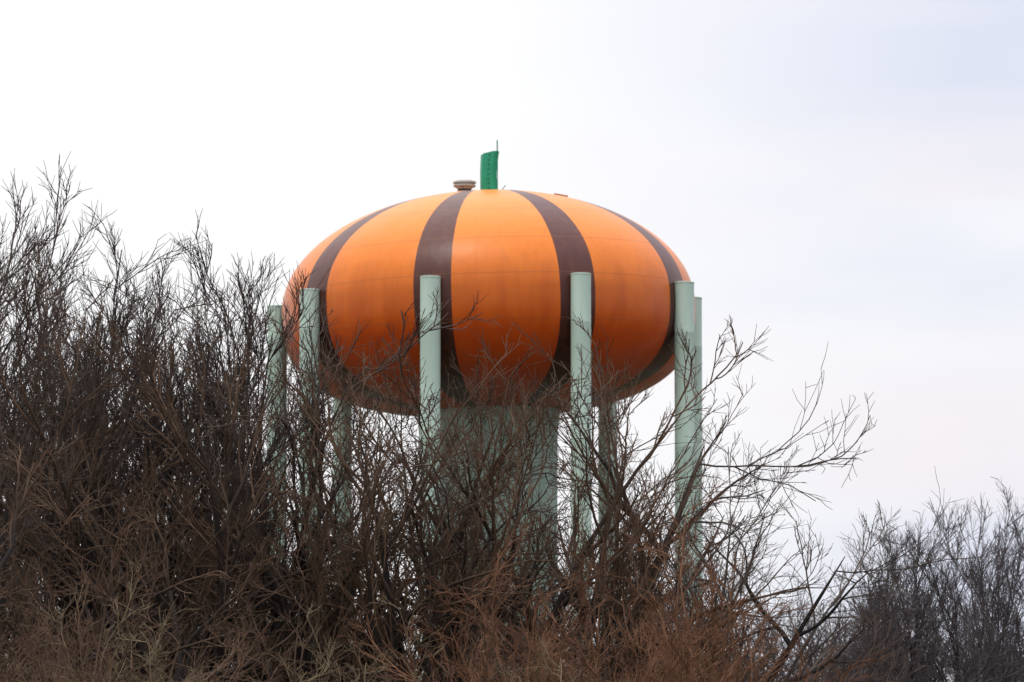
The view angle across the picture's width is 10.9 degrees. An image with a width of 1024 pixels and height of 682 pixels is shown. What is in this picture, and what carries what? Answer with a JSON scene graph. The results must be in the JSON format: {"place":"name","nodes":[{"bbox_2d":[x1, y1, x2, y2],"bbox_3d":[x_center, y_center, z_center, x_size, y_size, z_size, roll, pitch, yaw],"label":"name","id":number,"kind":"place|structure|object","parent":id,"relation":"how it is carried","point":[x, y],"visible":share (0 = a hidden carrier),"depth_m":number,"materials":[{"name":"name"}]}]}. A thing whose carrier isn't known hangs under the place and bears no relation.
{"place":"outdoors","nodes":[
{"label":"outdoors","id":0,"kind":"place"},
{"bbox_2d":[0,0,1023,681],"label":"sky","id":1,"kind":"structure","parent":0,"point":[847,176],"materials":[{"name":"white"}]},
{"label":"ground","id":2,"kind":"structure","parent":0,"visible":0},
{"bbox_2d":[0,169,112,639],"bbox_3d":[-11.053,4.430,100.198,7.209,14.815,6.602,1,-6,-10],"label":"bare tree","id":3,"kind":"object","parent":2,"relation":"on","point":[13,370],"visible":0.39,"depth_m":100.16,"materials":[{"name":"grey plant"}]},
{"bbox_2d":[0,152,114,664],"bbox_3d":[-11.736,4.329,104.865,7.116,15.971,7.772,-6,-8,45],"label":"bare tree","id":4,"kind":"object","parent":2,"relation":"on","point":[59,222],"visible":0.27,"depth_m":105.06,"materials":[{"name":"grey plant"}]},
{"bbox_2d":[0,275,131,681],"bbox_3d":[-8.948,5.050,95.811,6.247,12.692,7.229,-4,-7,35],"label":"bare tree","id":5,"kind":"object","parent":2,"relation":"on","point":[21,442],"visible":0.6,"depth_m":96.90,"materials":[{"name":"brown plant"}]},
{"bbox_2d":[0,518,155,681],"bbox_3d":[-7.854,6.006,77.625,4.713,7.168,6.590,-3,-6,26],"label":"bare shrub","id":6,"kind":"object","parent":2,"relation":"on","point":[34,659],"visible":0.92,"depth_m":79.58,"materials":[{"name":"brown plant"}]},
{"bbox_2d":[0,545,186,681],"bbox_3d":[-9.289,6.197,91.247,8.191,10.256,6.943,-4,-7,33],"label":"bare tree","id":7,"kind":"object","parent":2,"relation":"on","point":[4,620],"visible":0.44,"depth_m":91.62,"materials":[{"name":"brown plant"}]},
{"bbox_2d":[0,248,187,665],"bbox_3d":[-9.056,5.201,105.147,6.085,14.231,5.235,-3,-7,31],"label":"bare tree","id":8,"kind":"object","parent":2,"relation":"on","point":[15,378],"visible":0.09,"depth_m":105.00,"materials":[{"name":"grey plant"}]},
{"bbox_2d":[0,552,254,681],"bbox_3d":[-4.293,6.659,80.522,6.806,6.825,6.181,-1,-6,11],"label":"bare shrub","id":9,"kind":"object","parent":2,"relation":"on","point":[154,665],"visible":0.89,"depth_m":79.36,"materials":[{"name":"brown plant"}]},
{"bbox_2d":[0,534,261,681],"bbox_3d":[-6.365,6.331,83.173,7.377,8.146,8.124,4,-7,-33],"label":"bare shrub","id":10,"kind":"object","parent":2,"relation":"on","point":[54,655],"visible":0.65,"depth_m":85.11,"materials":[{"name":"brown plant"}]},
{"bbox_2d":[3,238,284,675],"bbox_3d":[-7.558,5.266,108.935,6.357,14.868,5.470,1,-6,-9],"label":"bare tree","id":11,"kind":"object","parent":2,"relation":"on","point":[163,289],"visible":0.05,"depth_m":109.56,"materials":[{"name":"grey plant"}]},
{"bbox_2d":[0,203,313,681],"bbox_3d":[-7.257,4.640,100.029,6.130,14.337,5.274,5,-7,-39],"label":"bare tree","id":12,"kind":"object","parent":2,"relation":"on","point":[114,305],"visible":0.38,"depth_m":99.90,"materials":[{"name":"brown plant"}]},
{"bbox_2d":[0,209,331,681],"bbox_3d":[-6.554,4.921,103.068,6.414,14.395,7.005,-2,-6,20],"label":"bare tree","id":13,"kind":"object","parent":2,"relation":"on","point":[207,295],"visible":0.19,"depth_m":101.92,"materials":[{"name":"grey plant"}]},
{"bbox_2d":[0,235,341,681],"bbox_3d":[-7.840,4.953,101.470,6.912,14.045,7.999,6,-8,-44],"label":"bare tree","id":14,"kind":"object","parent":2,"relation":"on","point":[52,433],"visible":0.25,"depth_m":100.89,"materials":[{"name":"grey plant"}]},
{"bbox_2d":[0,422,373,681],"bbox_3d":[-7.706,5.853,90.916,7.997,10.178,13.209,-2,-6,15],"label":"bare tree","id":15,"kind":"object","parent":2,"relation":"on","point":[180,653],"visible":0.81,"depth_m":92.26,"materials":[{"name":"brown plant"}]},
{"bbox_2d":[0,250,438,681],"bbox_3d":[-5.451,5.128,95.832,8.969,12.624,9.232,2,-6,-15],"label":"bare tree","id":16,"kind":"object","parent":2,"relation":"on","point":[222,534],"visible":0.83,"depth_m":95.92,"materials":[{"name":"brown plant"}]},
{"bbox_2d":[76,474,372,681],"bbox_3d":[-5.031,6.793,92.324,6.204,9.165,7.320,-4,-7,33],"label":"bare tree","id":17,"kind":"object","parent":2,"relation":"on","point":[223,644],"visible":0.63,"depth_m":92.60,"materials":[{"name":"brown plant"}]},
{"bbox_2d":[6,252,466,672],"bbox_3d":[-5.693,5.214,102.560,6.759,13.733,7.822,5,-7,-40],"label":"bare tree","id":18,"kind":"object","parent":2,"relation":"on","point":[267,314],"visible":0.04,"depth_m":102.41,"materials":[{"name":"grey plant"}]},
{"bbox_2d":[46,568,436,681],"bbox_3d":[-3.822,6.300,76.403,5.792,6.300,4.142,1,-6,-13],"label":"bare shrub","id":19,"kind":"object","parent":2,"relation":"on","point":[97,667],"visible":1,"depth_m":76.55,"materials":[{"name":"brown plant"}]},
{"bbox_2d":[28,288,500,681],"bbox_3d":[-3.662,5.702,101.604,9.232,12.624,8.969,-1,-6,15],"label":"bare tree","id":20,"kind":"object","parent":2,"relation":"on","point":[323,389],"visible":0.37,"depth_m":99.33,"materials":[{"name":"brown plant"}]},
{"bbox_2d":[137,335,412,681],"bbox_3d":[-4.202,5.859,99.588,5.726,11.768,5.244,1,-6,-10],"label":"bare tree","id":21,"kind":"object","parent":2,"relation":"on","point":[243,496],"visible":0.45,"depth_m":98.49,"materials":[{"name":"brown plant"}]},
{"bbox_2d":[53,299,595,681],"bbox_3d":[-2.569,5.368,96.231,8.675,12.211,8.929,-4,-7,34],"label":"bare tree","id":22,"kind":"object","parent":2,"relation":"on","point":[277,598],"visible":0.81,"depth_m":96.69,"materials":[{"name":"brown plant"}]},
{"bbox_2d":[259,601,397,681],"bbox_3d":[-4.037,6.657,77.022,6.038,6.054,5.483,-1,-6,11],"label":"bare shrub","id":23,"kind":"object","parent":2,"relation":"on","point":[318,656],"visible":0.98,"depth_m":78.31,"materials":[{"name":"brown plant"}]},
{"bbox_2d":[0,385,733,681],"bbox_3d":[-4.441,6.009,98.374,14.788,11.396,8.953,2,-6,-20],"label":"bare tree","id":24,"kind":"object","parent":2,"relation":"on","point":[278,627],"visible":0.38,"depth_m":98.08,"materials":[{"name":"brown plant"}]},
{"bbox_2d":[224,429,517,681],"bbox_3d":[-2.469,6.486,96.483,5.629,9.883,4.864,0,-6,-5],"label":"bare tree","id":25,"kind":"object","parent":2,"relation":"on","point":[320,603],"visible":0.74,"depth_m":96.59,"materials":[{"name":"brown plant"}]},
{"bbox_2d":[197,375,645,681],"bbox_3d":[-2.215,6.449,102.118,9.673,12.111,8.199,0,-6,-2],"label":"bare tree","id":26,"kind":"object","parent":2,"relation":"on","point":[376,573],"visible":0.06,"depth_m":101.94,"materials":[{"name":"brown plant"}]},
{"bbox_2d":[289,293,570,681],"bbox_3d":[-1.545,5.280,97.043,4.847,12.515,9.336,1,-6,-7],"label":"bare tree","id":27,"kind":"object","parent":2,"relation":"on","point":[482,565],"visible":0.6,"depth_m":96.29,"materials":[{"name":"brown plant"}]},
{"bbox_2d":[307,591,633,681],"bbox_3d":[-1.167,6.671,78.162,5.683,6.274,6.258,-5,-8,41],"label":"bare shrub","id":28,"kind":"object","parent":2,"relation":"on","point":[514,676],"visible":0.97,"depth_m":79.90,"materials":[{"name":"brown plant"}]},
{"bbox_2d":[73,337,876,681],"bbox_3d":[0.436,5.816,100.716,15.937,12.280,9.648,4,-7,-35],"label":"bare tree","id":29,"kind":"object","parent":2,"relation":"on","point":[537,511],"visible":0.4,"depth_m":99.08,"materials":[{"name":"brown plant"}]},
{"bbox_2d":[342,566,614,681],"bbox_3d":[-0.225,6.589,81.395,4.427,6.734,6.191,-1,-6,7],"label":"bare shrub","id":30,"kind":"object","parent":2,"relation":"on","point":[530,678],"visible":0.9,"depth_m":81.65,"materials":[{"name":"brown plant"}]},
{"bbox_2d":[267,140,702,674],"bbox_3d":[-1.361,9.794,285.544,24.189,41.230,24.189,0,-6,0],"label":"pumpkin water tower","id":31,"kind":"structure","parent":2,"relation":"on","point":[542,266],"depth_m":278.45,"materials":[{"name":"metal"}]},
{"bbox_2d":[239,319,734,681],"bbox_3d":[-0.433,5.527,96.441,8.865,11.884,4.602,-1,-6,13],"label":"bare tree","id":32,"kind":"object","parent":2,"relation":"on","point":[372,558],"visible":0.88,"depth_m":95.92,"materials":[{"name":"brown plant"}]},
{"bbox_2d":[10,534,1023,681],"bbox_3d":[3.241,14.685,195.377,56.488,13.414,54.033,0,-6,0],"label":"distant trees","id":33,"kind":"object","parent":2,"relation":"on","point":[821,647],"visible":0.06,"depth_m":182.41,"materials":[{"name":"brown plant"}]},
{"bbox_2d":[296,311,770,681],"bbox_3d":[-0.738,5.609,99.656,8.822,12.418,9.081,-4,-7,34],"label":"bare tree","id":34,"kind":"object","parent":2,"relation":"on","point":[563,599],"visible":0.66,"depth_m":98.95,"materials":[{"name":"brown plant"}]},
{"bbox_2d":[405,506,681,681],"bbox_3d":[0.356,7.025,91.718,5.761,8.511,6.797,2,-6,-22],"label":"bare tree","id":35,"kind":"object","parent":2,"relation":"on","point":[601,609],"visible":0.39,"depth_m":92.00,"materials":[{"name":"brown plant"}]},
{"bbox_2d":[343,487,815,681],"bbox_3d":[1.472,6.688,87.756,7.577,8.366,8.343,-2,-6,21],"label":"bare shrub","id":36,"kind":"object","parent":2,"relation":"on","point":[729,628],"visible":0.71,"depth_m":86.24,"materials":[{"name":"brown plant"}]},
{"bbox_2d":[393,518,790,681],"bbox_3d":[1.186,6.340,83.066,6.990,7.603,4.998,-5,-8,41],"label":"bare shrub","id":37,"kind":"object","parent":2,"relation":"on","point":[574,649],"visible":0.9,"depth_m":83.70,"materials":[{"name":"brown plant"}]},
{"bbox_2d":[406,391,780,681],"bbox_3d":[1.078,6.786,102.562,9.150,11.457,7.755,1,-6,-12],"label":"bare tree","id":38,"kind":"object","parent":2,"relation":"on","point":[588,420],"visible":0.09,"depth_m":101.22,"materials":[{"name":"brown plant"}]},
{"bbox_2d":[427,473,765,681],"bbox_3d":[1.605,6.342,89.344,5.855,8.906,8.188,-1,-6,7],"label":"bare shrub","id":39,"kind":"object","parent":2,"relation":"on","point":[708,629],"visible":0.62,"depth_m":89.49,"materials":[{"name":"brown plant"}]},
{"bbox_2d":[370,330,859,681],"bbox_3d":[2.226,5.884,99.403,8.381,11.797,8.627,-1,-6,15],"label":"bare tree","id":40,"kind":"object","parent":2,"relation":"on","point":[577,506],"visible":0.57,"depth_m":99.73,"materials":[{"name":"brown plant"}]},
{"bbox_2d":[528,441,737,681],"bbox_3d":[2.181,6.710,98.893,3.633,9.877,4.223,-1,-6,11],"label":"bare tree","id":41,"kind":"object","parent":2,"relation":"on","point":[619,566],"visible":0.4,"depth_m":98.40,"materials":[{"name":"brown plant"}]},
{"bbox_2d":[399,470,1003,681],"bbox_3d":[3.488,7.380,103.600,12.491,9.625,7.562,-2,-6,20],"label":"bare tree","id":42,"kind":"object","parent":2,"relation":"on","point":[801,632],"visible":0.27,"depth_m":102.59,"materials":[{"name":"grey plant"}]},
{"bbox_2d":[589,415,824,681],"bbox_3d":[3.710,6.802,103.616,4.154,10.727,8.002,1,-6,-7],"label":"bare tree","id":43,"kind":"object","parent":2,"relation":"on","point":[742,582],"visible":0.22,"depth_m":101.84,"materials":[{"name":"dark brown bark"}]},
{"bbox_2d":[576,498,906,681],"bbox_3d":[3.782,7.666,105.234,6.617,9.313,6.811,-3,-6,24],"label":"bare tree","id":44,"kind":"object","parent":2,"relation":"on","point":[815,665],"visible":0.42,"depth_m":105.11,"materials":[{"name":"dark brown bark"}]},
{"bbox_2d":[640,596,843,681],"bbox_3d":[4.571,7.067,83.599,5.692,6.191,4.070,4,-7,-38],"label":"bare shrub","id":45,"kind":"object","parent":2,"relation":"on","point":[795,675],"visible":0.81,"depth_m":83.39,"materials":[{"name":"brown plant"}]},
{"bbox_2d":[617,529,889,681],"bbox_3d":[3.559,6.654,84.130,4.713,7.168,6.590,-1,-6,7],"label":"bare shrub","id":46,"kind":"object","parent":2,"relation":"on","point":[651,674],"visible":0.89,"depth_m":82.04,"materials":[{"name":"brown plant"}]},
{"bbox_2d":[631,516,919,681],"bbox_3d":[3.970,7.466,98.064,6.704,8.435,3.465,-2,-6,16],"label":"bare tree","id":47,"kind":"object","parent":2,"relation":"on","point":[873,649],"visible":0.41,"depth_m":98.00,"materials":[{"name":"brown plant"}]},
{"bbox_2d":[675,571,927,681],"bbox_3d":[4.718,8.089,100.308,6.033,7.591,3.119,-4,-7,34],"label":"bare tree","id":48,"kind":"object","parent":2,"relation":"on","point":[901,678],"visible":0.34,"depth_m":100.05,"materials":[{"name":"brown plant"}]},
{"bbox_2d":[725,574,886,681],"bbox_3d":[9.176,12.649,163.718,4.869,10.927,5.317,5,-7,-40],"label":"bare tree","id":49,"kind":"object","parent":2,"relation":"on","point":[802,612],"visible":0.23,"depth_m":163.53,"materials":[{"name":"brown plant"}]},
{"bbox_2d":[766,580,952,681],"bbox_3d":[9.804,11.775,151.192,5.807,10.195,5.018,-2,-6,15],"label":"bare tree","id":50,"kind":"object","parent":2,"relation":"on","point":[883,632],"visible":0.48,"depth_m":151.43,"materials":[{"name":"brown plant"}]},
{"bbox_2d":[781,530,976,681],"bbox_3d":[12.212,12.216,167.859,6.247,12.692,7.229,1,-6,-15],"label":"bare tree","id":51,"kind":"object","parent":2,"relation":"on","point":[887,558],"visible":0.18,"depth_m":168.42,"materials":[{"name":"brown plant"}]},
{"bbox_2d":[801,517,960,681],"bbox_3d":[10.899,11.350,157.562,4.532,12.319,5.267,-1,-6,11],"label":"bare tree","id":52,"kind":"object","parent":2,"relation":"on","point":[906,604],"visible":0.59,"depth_m":157.72,"materials":[{"name":"brown plant"}]},
{"bbox_2d":[806,559,1023,681],"bbox_3d":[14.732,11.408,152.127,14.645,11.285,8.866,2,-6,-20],"label":"bare tree","id":53,"kind":"object","parent":2,"relation":"on","point":[971,659],"visible":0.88,"depth_m":150.86,"materials":[{"name":"brown plant"}]},
{"bbox_2d":[844,495,1021,681],"bbox_3d":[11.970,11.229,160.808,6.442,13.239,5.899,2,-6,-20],"label":"bare tree","id":54,"kind":"object","parent":2,"relation":"on","point":[915,571],"visible":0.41,"depth_m":160.56,"materials":[{"name":"brown plant"}]},
{"bbox_2d":[871,574,1023,681],"bbox_3d":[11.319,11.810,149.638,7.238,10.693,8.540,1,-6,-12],"label":"bare tree","id":55,"kind":"object","parent":2,"relation":"on","point":[975,621],"visible":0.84,"depth_m":150.25,"materials":[{"name":"brown plant"}]},
{"bbox_2d":[874,495,1023,681],"bbox_3d":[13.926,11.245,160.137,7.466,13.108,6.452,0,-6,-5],"label":"bare tree","id":56,"kind":"object","parent":2,"relation":"on","point":[966,608],"visible":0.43,"depth_m":159.83,"materials":[{"name":"brown plant"}]},
{"bbox_2d":[928,477,1023,681],"bbox_3d":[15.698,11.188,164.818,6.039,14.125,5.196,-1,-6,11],"label":"bare tree","id":57,"kind":"object","parent":2,"relation":"on","point":[1020,553],"visible":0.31,"depth_m":165.04,"materials":[{"name":"brown plant"}]},
{"bbox_2d":[947,513,1023,681],"bbox_3d":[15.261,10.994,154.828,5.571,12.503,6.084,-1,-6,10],"label":"bare tree","id":58,"kind":"object","parent":2,"relation":"on","point":[998,607],"visible":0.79,"depth_m":156.38,"materials":[{"name":"brown plant"}]}
]}

